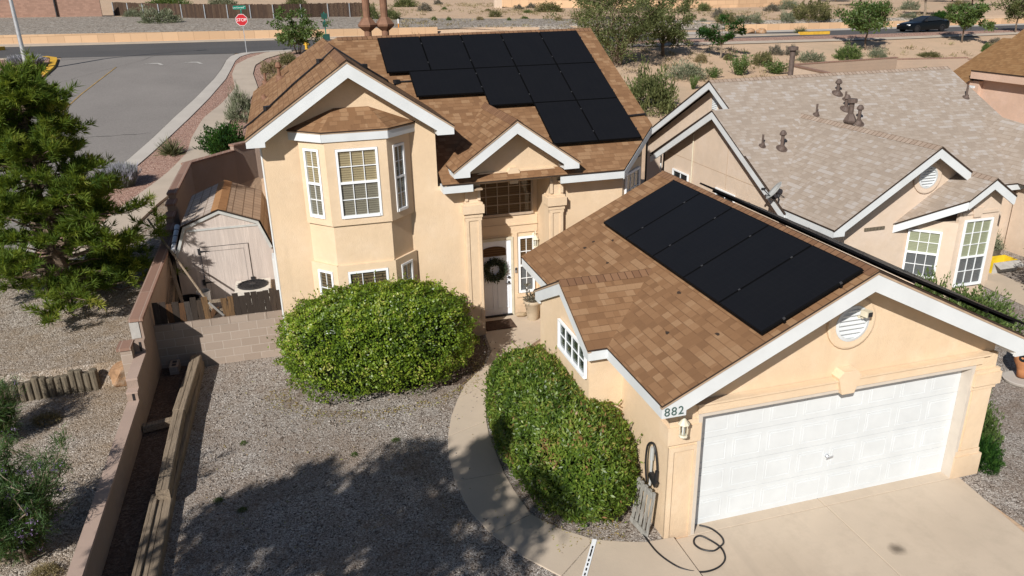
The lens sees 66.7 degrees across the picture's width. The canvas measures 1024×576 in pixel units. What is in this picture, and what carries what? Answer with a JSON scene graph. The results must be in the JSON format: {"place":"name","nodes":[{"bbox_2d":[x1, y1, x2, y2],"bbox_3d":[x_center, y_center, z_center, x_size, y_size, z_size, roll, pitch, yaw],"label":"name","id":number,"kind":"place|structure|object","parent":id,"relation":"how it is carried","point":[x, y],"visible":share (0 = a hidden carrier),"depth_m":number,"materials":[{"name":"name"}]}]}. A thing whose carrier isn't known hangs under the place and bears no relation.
{"place":"outdoors","nodes":[
{"label":"outdoors","id":0,"kind":"place"},
{"bbox_2d":[0,386,127,575],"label":"gravel bank","id":1,"kind":"structure","parent":0,"point":[90,420],"depth_m":14.45,"materials":[{"name":"gravel"}]},
{"bbox_2d":[0,374,28,442],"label":"desert willow","id":2,"kind":"object","parent":1,"relation":"on","point":[9,417],"visible":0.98,"depth_m":14.55,"materials":[{"name":"green plant"}]},
{"bbox_2d":[0,424,76,567],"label":"desert willow","id":3,"kind":"object","parent":1,"relation":"on","point":[25,513],"visible":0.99,"depth_m":11.39,"materials":[{"name":"green plant"}]},
{"bbox_2d":[26,561,63,575],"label":"grass tuft","id":4,"kind":"object","parent":1,"relation":"on","point":[37,571],"visible":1,"depth_m":11.34,"materials":[{"name":"beige plant"}]},
{"bbox_2d":[29,409,63,428],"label":"grass tuft","id":5,"kind":"object","parent":1,"relation":"on","point":[45,417],"visible":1,"depth_m":15.27,"materials":[{"name":"green plant"}]},
{"bbox_2d":[0,368,100,403],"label":"log edging","id":6,"kind":"object","parent":1,"relation":"on","point":[71,381],"visible":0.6,"depth_m":16.17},
{"bbox_2d":[0,257,153,375],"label":"gravel bank","id":7,"kind":"structure","parent":0,"point":[86,335],"depth_m":17.98,"materials":[{"name":"gravel"}]},
{"bbox_2d":[0,45,191,330],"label":"pine tree","id":8,"kind":"object","parent":7,"relation":"on","point":[76,203],"visible":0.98,"depth_m":17.97,"materials":[{"name":"green plant"}]},
{"bbox_2d":[0,54,233,248],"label":"street","id":9,"kind":"structure","parent":0,"point":[134,98],"depth_m":41.77,"materials":[{"name":"asphalt"}]},
{"bbox_2d":[69,197,168,261],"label":"gravel bank","id":10,"kind":"structure","parent":0,"point":[163,209],"depth_m":23.62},
{"bbox_2d":[102,365,187,575],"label":"planter soil","id":11,"kind":"structure","parent":0,"point":[124,546],"depth_m":13.59,"materials":[{"name":"soil"}]},
{"bbox_2d":[132,494,157,575],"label":"landscape timber","id":12,"kind":"object","parent":11,"relation":"on","point":[143,543],"visible":0.92,"depth_m":12.04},
{"bbox_2d":[68,51,292,259],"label":"sidewalk","id":13,"kind":"structure","parent":0,"point":[242,74],"depth_m":32.59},
{"bbox_2d":[161,333,662,575],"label":"yard gravel","id":14,"kind":"structure","parent":0,"point":[188,508],"depth_m":13.35,"materials":[{"name":"gravel"}]},
{"bbox_2d":[141,490,175,575],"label":"landscape timber","id":15,"kind":"object","parent":14,"relation":"on","point":[156,549],"visible":0.94,"depth_m":12.11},
{"bbox_2d":[172,361,204,495],"bbox_3d":[-6.526,2.654,15.574,0.241,0.203,5.128,-7,22,-13],"label":"landscape timber","id":16,"kind":"object","parent":14,"relation":"on","point":[187,430],"visible":0.34,"depth_m":15.13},
{"bbox_2d":[155,409,185,499],"bbox_3d":[-6.200,2.971,14.190,0.232,0.191,2.765,-7,22,-15],"label":"landscape timber","id":17,"kind":"object","parent":16,"relation":"on","point":[164,487],"visible":1,"depth_m":13.89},
{"bbox_2d":[172,354,202,416],"bbox_3d":[-6.894,2.052,16.593,0.237,0.203,2.536,-6,22,-12],"label":"landscape timber","id":18,"kind":"object","parent":16,"relation":"on","point":[186,390],"visible":0.98,"depth_m":16.42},
{"bbox_2d":[266,270,484,403],"bbox_3d":[-2.862,0.928,16.834,4.711,2.395,2.916,-7,22,-15],"label":"hedge bush","id":19,"kind":"object","parent":14,"relation":"on","point":[394,335],"visible":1,"depth_m":15.99,"materials":[{"name":"green plant"}]},
{"bbox_2d":[199,354,623,573],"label":"leaf litter","id":20,"kind":"object","parent":14,"relation":"on","point":[461,388],"visible":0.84,"depth_m":15.84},
{"bbox_2d":[378,336,487,393],"bbox_3d":[-1.507,1.744,17.820,1.670,0.001,3.410,6,22,18],"label":"mulch bed","id":21,"kind":"object","parent":14,"relation":"on","point":[479,351],"visible":0.24,"depth_m":17.43,"materials":[{"name":"brown plant"}]},
{"bbox_2d":[474,338,642,530],"bbox_3d":[0.792,2.270,13.789,2.396,2.011,5.052,-7,22,-15],"label":"hedge bush","id":22,"kind":"object","parent":14,"relation":"on","point":[561,440],"visible":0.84,"depth_m":12.50,"materials":[{"name":"green plant"}]},
{"bbox_2d":[630,477,655,537],"bbox_3d":[2.041,3.439,12.191,0.146,0.808,0.497,-10,23,-20],"label":"pallet","id":23,"kind":"object","parent":14,"relation":"on","point":[641,485],"visible":0.98,"depth_m":12.16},
{"bbox_2d":[0,16,986,34],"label":"rock slope","id":24,"kind":"structure","parent":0,"point":[70,25],"depth_m":77.14,"materials":[{"name":"gravel"}]},
{"bbox_2d":[136,3,184,23],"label":"shrub","id":25,"kind":"object","parent":24,"relation":"on","point":[147,16],"visible":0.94,"depth_m":77.11,"materials":[{"name":"plant"}]},
{"bbox_2d":[111,2,362,17],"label":"plank fence","id":26,"kind":"object","parent":24,"relation":"on","point":[221,10],"visible":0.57,"depth_m":85.87,"materials":[{"name":"wood"}]},
{"bbox_2d":[0,25,1023,57],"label":"street","id":27,"kind":"structure","parent":0,"point":[149,49],"depth_m":60.16,"materials":[{"name":"asphalt"}]},
{"bbox_2d":[896,16,949,31],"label":"car","id":28,"kind":"object","parent":27,"relation":"on","point":[919,23],"visible":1,"depth_m":71.49,"materials":[{"name":"black paint"}]},
{"bbox_2d":[8,0,1023,539],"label":"ground","id":29,"kind":"structure","parent":0,"point":[970,46],"depth_m":64.94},
{"bbox_2d":[0,0,102,17],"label":"block wall","id":30,"kind":"structure","parent":29,"relation":"on","point":[57,8],"depth_m":88.40,"materials":[{"name":"concrete"}]},
{"bbox_2d":[0,360,121,387],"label":"gravel bank step","id":31,"kind":"object","parent":29,"relation":"on","point":[103,369],"visible":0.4,"depth_m":16.51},
{"bbox_2d":[108,361,126,386],"bbox_3d":[-8.334,1.819,16.675,0.530,0.520,0.568,-7,22,-15],"label":"boulder","id":32,"kind":"object","parent":29,"relation":"on","point":[116,373],"visible":0.62,"depth_m":16.47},
{"bbox_2d":[99,160,141,188],"bbox_3d":[-13.885,-4.044,27.485,1.459,1.071,1.477,0,21,2],"label":"shrub","id":33,"kind":"object","parent":29,"relation":"on","point":[132,171],"visible":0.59,"depth_m":27.34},
{"bbox_2d":[66,162,195,575],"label":"block wall","id":34,"kind":"structure","parent":29,"relation":"on","point":[140,358],"depth_m":15.35,"materials":[{"name":"brown concrete"}]},
{"bbox_2d":[36,52,264,257],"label":"gravel verge","id":35,"kind":"structure","parent":29,"relation":"on","point":[155,168],"depth_m":31.02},
{"bbox_2d":[151,133,188,157],"bbox_3d":[-13.698,-5.735,31.129,1.506,1.010,1.497,14,26,34],"label":"shrub","id":36,"kind":"object","parent":35,"relation":"on","point":[168,148],"visible":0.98,"depth_m":31.09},
{"bbox_2d":[26,50,291,252],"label":"kerb","id":37,"kind":"structure","parent":29,"relation":"on","point":[173,125],"depth_m":37.28,"materials":[{"name":"concrete"}]},
{"bbox_2d":[0,36,355,46],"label":"kerb","id":38,"kind":"structure","parent":29,"relation":"on","point":[52,44],"depth_m":64.74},
{"bbox_2d":[0,27,437,43],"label":"retaining wall","id":39,"kind":"structure","parent":29,"relation":"on","point":[119,37],"depth_m":66.57,"materials":[{"name":"concrete"}]},
{"bbox_2d":[193,120,244,154],"bbox_3d":[-11.714,-6.119,31.753,2.327,1.535,2.182,19,29,42],"label":"shrub","id":40,"kind":"object","parent":29,"relation":"on","point":[223,137],"visible":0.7,"depth_m":31.37,"materials":[{"name":"green plant"}]},
{"bbox_2d":[154,307,285,368],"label":"cross wall","id":41,"kind":"structure","parent":29,"relation":"on","point":[221,339],"depth_m":17.89,"materials":[{"name":"concrete"}]},
{"bbox_2d":[151,288,281,324],"bbox_3d":[-6.670,0.399,17.686,2.769,0.553,0.070,-7,22,-15],"label":"picket fence","id":42,"kind":"object","parent":41,"relation":"on","point":[192,309],"visible":0.91,"depth_m":17.67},
{"bbox_2d":[181,141,265,192],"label":"block wall","id":43,"kind":"structure","parent":29,"relation":"on","point":[238,163],"depth_m":28.96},
{"bbox_2d":[219,52,303,151],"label":"gravel verge","id":44,"kind":"structure","parent":29,"relation":"on","point":[258,77],"depth_m":46.93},
{"bbox_2d":[223,80,250,122],"bbox_3d":[-12.898,-8.803,36.797,1.784,2.252,1.803,-6,22,-11],"label":"shrub","id":45,"kind":"object","parent":44,"relation":"on","point":[239,102],"visible":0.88,"depth_m":36.49,"materials":[{"name":"plant"}]},
{"bbox_2d":[266,5,333,53],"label":"garden tree","id":46,"kind":"object","parent":29,"relation":"on","point":[302,35],"visible":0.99,"depth_m":53.01,"materials":[{"name":"green plant"}]},
{"bbox_2d":[541,0,678,65],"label":"mesquite tree","id":47,"kind":"object","parent":29,"relation":"on","point":[618,55],"visible":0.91,"depth_m":52.97,"materials":[{"name":"green plant"}]},
{"bbox_2d":[243,0,1023,538],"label":"house","id":48,"kind":"structure","parent":29,"relation":"on","point":[869,376],"depth_m":13.49,"materials":[{"name":"beige paint"}]},
{"bbox_2d":[302,148,325,218],"bbox_3d":[-4.222,-2.232,16.658,0.336,1.500,0.356,-7,22,-15],"label":"window","id":49,"kind":"structure","parent":48,"relation":"in","point":[313,178],"depth_m":16.66,"materials":[{"name":"white plastic"}]},
{"bbox_2d":[335,146,382,218],"bbox_3d":[-3.262,-2.238,16.619,0.880,1.500,0.062,-7,22,-15],"label":"window","id":50,"kind":"structure","parent":48,"relation":"in","point":[358,176],"depth_m":16.63,"materials":[{"name":"glass"}]},
{"bbox_2d":[348,267,388,295],"bbox_3d":[-3.194,0.174,17.560,0.890,1.240,0.062,-7,22,-15],"label":"window","id":51,"kind":"structure","parent":48,"relation":"in","point":[381,274],"depth_m":17.42,"materials":[{"name":"white plastic"}]},
{"bbox_2d":[392,142,408,211],"bbox_3d":[-2.459,-2.434,17.105,0.318,1.480,0.318,-7,22,-15],"label":"window","id":52,"kind":"structure","parent":48,"relation":"in","point":[398,149],"depth_m":17.12,"materials":[{"name":"white plastic"}]},
{"bbox_2d":[377,36,429,73],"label":"solar panel","id":53,"kind":"object","parent":48,"relation":"attached to","point":[403,54],"visible":1,"depth_m":20.71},
{"bbox_2d":[419,35,472,69],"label":"solar panel","id":54,"kind":"object","parent":48,"relation":"attached to","point":[445,52],"visible":1,"depth_m":21.01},
{"bbox_2d":[409,68,483,96],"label":"solar panel","id":55,"kind":"object","parent":48,"relation":"attached to","point":[430,83],"visible":1,"depth_m":20.00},
{"bbox_2d":[460,33,514,68],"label":"solar panel","id":56,"kind":"object","parent":48,"relation":"attached to","point":[486,50],"visible":1,"depth_m":21.30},
{"bbox_2d":[483,236,514,318],"bbox_3d":[-0.445,-0.224,19.919,1.020,2.170,0.121,-7,22,-15],"label":"front door","id":57,"kind":"structure","parent":48,"relation":"in","point":[499,299],"depth_m":20.01,"materials":[{"name":"wood"}]},
{"bbox_2d":[484,257,509,284],"bbox_3d":[-0.441,-0.436,19.771,0.790,0.757,0.230,-7,22,-15],"label":"wreath","id":58,"kind":"object","parent":57,"relation":"attached to","point":[492,277],"visible":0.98,"depth_m":19.76,"materials":[{"name":"green plant"}]},
{"bbox_2d":[474,66,532,105],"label":"solar panel","id":59,"kind":"object","parent":48,"relation":"attached to","point":[503,86],"visible":0.88,"depth_m":20.16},
{"bbox_2d":[480,180,532,217],"bbox_3d":[-0.223,-2.379,19.184,1.550,1.250,0.062,-7,22,-15],"label":"window","id":60,"kind":"structure","parent":48,"relation":"in","point":[501,199],"depth_m":19.31,"materials":[{"name":"brown glass"}]},
{"bbox_2d":[518,235,534,292],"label":"window","id":61,"kind":"structure","parent":48,"relation":"in","point":[525,243],"depth_m":20.01,"materials":[{"name":"white plastic"}]},
{"bbox_2d":[500,32,555,65],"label":"solar panel","id":62,"kind":"object","parent":48,"relation":"attached to","point":[527,48],"visible":1,"depth_m":21.59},
{"bbox_2d":[516,64,575,103],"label":"solar panel","id":63,"kind":"object","parent":48,"relation":"attached to","point":[545,83],"visible":1,"depth_m":20.46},
{"bbox_2d":[534,100,597,144],"bbox_3d":[1.332,-4.126,19.396,1.159,0.091,1.738,-7,48,-15],"label":"solar panel","id":64,"kind":"object","parent":48,"relation":"attached to","point":[565,122],"visible":0.89,"depth_m":19.32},
{"bbox_2d":[539,30,594,64],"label":"solar panel","id":65,"kind":"object","parent":48,"relation":"attached to","point":[566,47],"visible":1,"depth_m":21.88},
{"bbox_2d":[557,318,586,378],"bbox_3d":[1.012,1.017,13.284,0.062,0.540,1.330,-7,22,-15],"label":"window","id":66,"kind":"structure","parent":48,"relation":"in","point":[568,344],"depth_m":13.31,"materials":[{"name":"white plastic"}]},
{"bbox_2d":[557,62,616,100],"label":"solar panel","id":67,"kind":"object","parent":48,"relation":"attached to","point":[586,81],"visible":1,"depth_m":20.75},
{"bbox_2d":[577,98,641,141],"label":"solar panel","id":68,"kind":"object","parent":48,"relation":"attached to","point":[608,119],"visible":1,"depth_m":19.61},
{"bbox_2d":[624,166,640,193],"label":"window","id":69,"kind":"structure","parent":48,"relation":"in","point":[632,179],"depth_m":19.57,"materials":[{"name":"plastic"}]},
{"bbox_2d":[603,180,700,238],"bbox_3d":[2.787,-1.573,15.566,1.738,0.091,1.159,-31,26,-4],"label":"solar panel","id":70,"kind":"object","parent":48,"relation":"attached to","point":[650,208],"visible":0.96,"depth_m":15.52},
{"bbox_2d":[645,441,658,487],"bbox_3d":[2.165,2.731,12.004,0.077,0.788,0.380,-8,22,-17],"label":"hose","id":71,"kind":"object","parent":48,"relation":"attached to","point":[653,478],"visible":1,"depth_m":11.97,"materials":[{"name":"black rubber"}]},
{"bbox_2d":[626,193,731,257],"bbox_3d":[3.107,-1.177,14.530,1.738,0.091,1.159,-31,26,-4],"label":"solar panel","id":72,"kind":"object","parent":48,"relation":"attached to","point":[675,225],"visible":0.96,"depth_m":14.48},
{"bbox_2d":[653,208,768,278],"bbox_3d":[3.426,-0.782,13.494,1.738,0.091,1.159,-31,26,-4],"label":"solar panel","id":73,"kind":"object","parent":48,"relation":"attached to","point":[682,258],"visible":0.95,"depth_m":13.44,"materials":[{"name":"glass"}]},
{"bbox_2d":[683,225,811,303],"bbox_3d":[3.746,-0.387,12.458,1.738,0.091,1.159,-31,26,-4],"label":"solar panel","id":74,"kind":"object","parent":48,"relation":"attached to","point":[741,265],"visible":0.94,"depth_m":12.40,"materials":[{"name":"glass"}]},
{"bbox_2d":[719,245,863,334],"bbox_3d":[4.065,0.009,11.422,1.738,0.091,1.159,-31,26,-4],"label":"solar panel","id":75,"kind":"object","parent":48,"relation":"attached to","point":[784,291],"visible":1,"depth_m":11.35,"materials":[{"name":"glass"}]},
{"bbox_2d":[695,371,961,524],"bbox_3d":[5.127,2.532,12.604,4.920,2.137,0.108,-7,22,-15],"label":"garage door","id":76,"kind":"structure","parent":48,"relation":"in","point":[760,458],"depth_m":12.60,"materials":[{"name":"white paint"}]},
{"bbox_2d":[801,228,916,276],"bbox_3d":[5.806,-0.562,13.034,1.738,0.091,1.159,17,14,-22],"label":"solar panel","id":77,"kind":"object","parent":48,"relation":"attached to","point":[839,246],"visible":0.67,"depth_m":12.85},
{"bbox_2d":[845,248,976,305],"bbox_3d":[6.125,-0.167,11.998,1.738,0.091,1.159,17,14,-22],"label":"solar panel","id":78,"kind":"object","parent":48,"relation":"attached to","point":[911,278],"visible":1,"depth_m":11.72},
{"bbox_2d":[903,270,1023,324],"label":"solar panel","id":79,"kind":"object","parent":48,"relation":"attached to","point":[987,310],"visible":0.56,"depth_m":12.21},
{"bbox_2d":[502,0,791,7],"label":"retaining wall","id":80,"kind":"structure","parent":29,"relation":"on","point":[713,3],"depth_m":109.38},
{"bbox_2d":[624,53,680,117],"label":"shrub","id":81,"kind":"object","parent":29,"relation":"on","point":[657,92],"visible":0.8,"depth_m":43.55,"materials":[{"name":"green plant"}]},
{"bbox_2d":[633,0,708,55],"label":"mesquite tree","id":82,"kind":"object","parent":29,"relation":"on","point":[672,31],"visible":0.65,"depth_m":56.72,"materials":[{"name":"green plant"}]},
{"bbox_2d":[371,0,971,81],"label":"dry grass","id":83,"kind":"structure","parent":29,"relation":"on","point":[641,49],"depth_m":87.02,"materials":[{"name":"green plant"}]},
{"bbox_2d":[662,56,709,80],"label":"shrub","id":84,"kind":"object","parent":29,"relation":"on","point":[698,72],"visible":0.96,"depth_m":51.48,"materials":[{"name":"plant"}]},
{"bbox_2d":[695,14,746,58],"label":"young tree","id":85,"kind":"object","parent":29,"relation":"on","point":[709,33],"visible":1,"depth_m":57.09,"materials":[{"name":"green plant"}]},
{"bbox_2d":[726,50,752,75],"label":"shrub","id":86,"kind":"object","parent":29,"relation":"on","point":[738,69],"visible":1,"depth_m":52.78,"materials":[{"name":"green plant"}]},
{"bbox_2d":[783,0,834,20],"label":"shrub","id":87,"kind":"object","parent":29,"relation":"on","point":[810,10],"visible":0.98,"depth_m":84.97,"materials":[{"name":"green plant"}]},
{"bbox_2d":[606,29,1022,43],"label":"gravel verge","id":88,"kind":"structure","parent":29,"relation":"on","point":[853,36],"depth_m":67.35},
{"bbox_2d":[646,46,1023,298],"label":"neighbour house","id":89,"kind":"structure","parent":29,"relation":"on","point":[921,170],"depth_m":23.43,"materials":[{"name":"tile"}]},
{"bbox_2d":[902,228,942,278],"bbox_3d":[10.885,-0.907,20.696,0.602,1.310,0.600,-7,22,-15],"label":"window","id":90,"kind":"structure","parent":89,"relation":"in","point":[922,248],"depth_m":20.68,"materials":[{"name":"white plastic"}]},
{"bbox_2d":[952,217,994,286],"bbox_3d":[12.134,-0.932,20.484,0.900,1.840,0.062,-7,22,-15],"label":"window","id":91,"kind":"structure","parent":89,"relation":"in","point":[976,234],"depth_m":20.49,"materials":[{"name":"glass"}]},
{"bbox_2d":[831,40,866,59],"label":"shrub","id":92,"kind":"object","parent":29,"relation":"on","point":[847,51],"visible":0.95,"depth_m":58.54,"materials":[{"name":"green plant"}]},
{"bbox_2d":[833,0,896,49],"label":"roadside tree","id":93,"kind":"object","parent":29,"relation":"on","point":[875,18],"visible":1,"depth_m":61.16,"materials":[{"name":"green plant"}]},
{"bbox_2d":[725,18,1023,30],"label":"retaining wall","id":94,"kind":"structure","parent":29,"relation":"on","point":[792,26],"depth_m":77.97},
{"bbox_2d":[795,57,971,72],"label":"block wall","id":95,"kind":"structure","parent":29,"relation":"on","point":[888,63],"depth_m":53.54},
{"bbox_2d":[943,0,997,42],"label":"roadside tree","id":96,"kind":"object","parent":29,"relation":"on","point":[971,16],"visible":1,"depth_m":65.31,"materials":[{"name":"green plant"}]},
{"bbox_2d":[953,29,1023,123],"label":"tan roof house","id":97,"kind":"structure","parent":29,"relation":"on","point":[992,76],"depth_m":35.36,"materials":[{"name":"paint"}]},
{"bbox_2d":[989,0,1023,31],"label":"roadside tree","id":98,"kind":"object","parent":29,"relation":"on","point":[1015,8],"visible":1,"depth_m":71.42,"materials":[{"name":"green plant"}]},
{"bbox_2d":[448,312,701,575],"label":"path","id":99,"kind":"structure","parent":0,"point":[527,534],"depth_m":12.67,"materials":[{"name":"beige concrete"}]},
{"bbox_2d":[486,318,516,330],"bbox_3d":[-0.329,0.933,19.784,0.780,0.018,0.560,-7,22,-15],"label":"doormat","id":100,"kind":"object","parent":99,"relation":"on","point":[500,324],"visible":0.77,"depth_m":19.76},
{"bbox_2d":[522,282,539,320],"bbox_3d":[0.523,0.305,19.953,0.563,1.038,0.527,-7,22,-15],"label":"flower pot","id":101,"kind":"object","parent":99,"relation":"on","point":[532,305],"visible":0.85,"depth_m":19.86,"materials":[{"name":"beige ceramic"}]},
{"bbox_2d":[603,32,1018,46],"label":"sidewalk","id":102,"kind":"structure","parent":0,"point":[815,40],"depth_m":65.62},
{"bbox_2d":[676,472,1023,575],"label":"driveway","id":103,"kind":"structure","parent":0,"point":[938,524],"depth_m":12.06,"materials":[{"name":"concrete"}]},
{"bbox_2d":[638,520,725,572],"bbox_3d":[2.619,3.931,11.883,1.296,0.104,1.093,0,21,3],"label":"hose","id":104,"kind":"object","parent":103,"relation":"on","point":[714,550],"visible":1,"depth_m":11.83,"materials":[{"name":"black rubber"}]},
{"bbox_2d":[959,248,1023,526],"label":"gravel ground","id":105,"kind":"structure","parent":0,"point":[1003,491],"depth_m":14.48,"materials":[{"name":"gravel"}]},
{"bbox_2d":[939,282,1023,334],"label":"shrub","id":106,"kind":"object","parent":105,"relation":"on","point":[990,303],"visible":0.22,"depth_m":19.06,"materials":[{"name":"green plant"}]},
{"bbox_2d":[978,431,1005,475],"bbox_3d":[8.346,2.846,13.701,0.739,0.720,0.779,11,24,29],"label":"shrub","id":107,"kind":"object","parent":105,"relation":"on","point":[990,451],"visible":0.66,"depth_m":13.58,"materials":[{"name":"green plant"}]},
{"bbox_2d":[981,387,1004,449],"bbox_3d":[8.562,2.304,14.419,1.168,1.318,1.224,-10,23,-22],"label":"shrub","id":108,"kind":"object","parent":105,"relation":"on","point":[988,428],"visible":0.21,"depth_m":14.22,"materials":[{"name":"green plant"}]},
{"bbox_2d":[1002,355,1023,387],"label":"chiminea","id":109,"kind":"object","parent":105,"relation":"on","point":[1015,378],"visible":0.81,"depth_m":16.48,"materials":[{"name":"ceramic"}]},
{"bbox_2d":[984,273,1023,305],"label":"neighbour path","id":110,"kind":"structure","parent":0,"point":[1014,288],"depth_m":21.64,"materials":[{"name":"beige concrete"}]},
{"bbox_2d":[989,255,1023,273],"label":"yellow crate","id":111,"kind":"object","parent":110,"relation":"on","point":[1002,263],"visible":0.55,"depth_m":22.60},
{"label":"side yard dirt","id":112,"kind":"structure","parent":0,"visible":0},
{"bbox_2d":[173,180,275,307],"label":"garden shed","id":113,"kind":"structure","parent":112,"relation":"on","point":[224,241],"depth_m":20.77,"materials":[{"name":"wood"}]},
{"bbox_2d":[197,243,254,306],"bbox_3d":[-7.614,-0.334,20.911,1.330,1.712,0.034,-7,22,-15],"label":"door","id":114,"kind":"structure","parent":113,"relation":"in","point":[223,265],"depth_m":20.83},
{"bbox_2d":[234,277,271,310],"bbox_3d":[-6.867,0.271,20.790,0.900,0.842,0.880,-7,22,-15],"label":"air conditioner","id":115,"kind":"object","parent":112,"relation":"on","point":[251,285],"visible":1,"depth_m":20.54,"materials":[{"name":"beige metal"}]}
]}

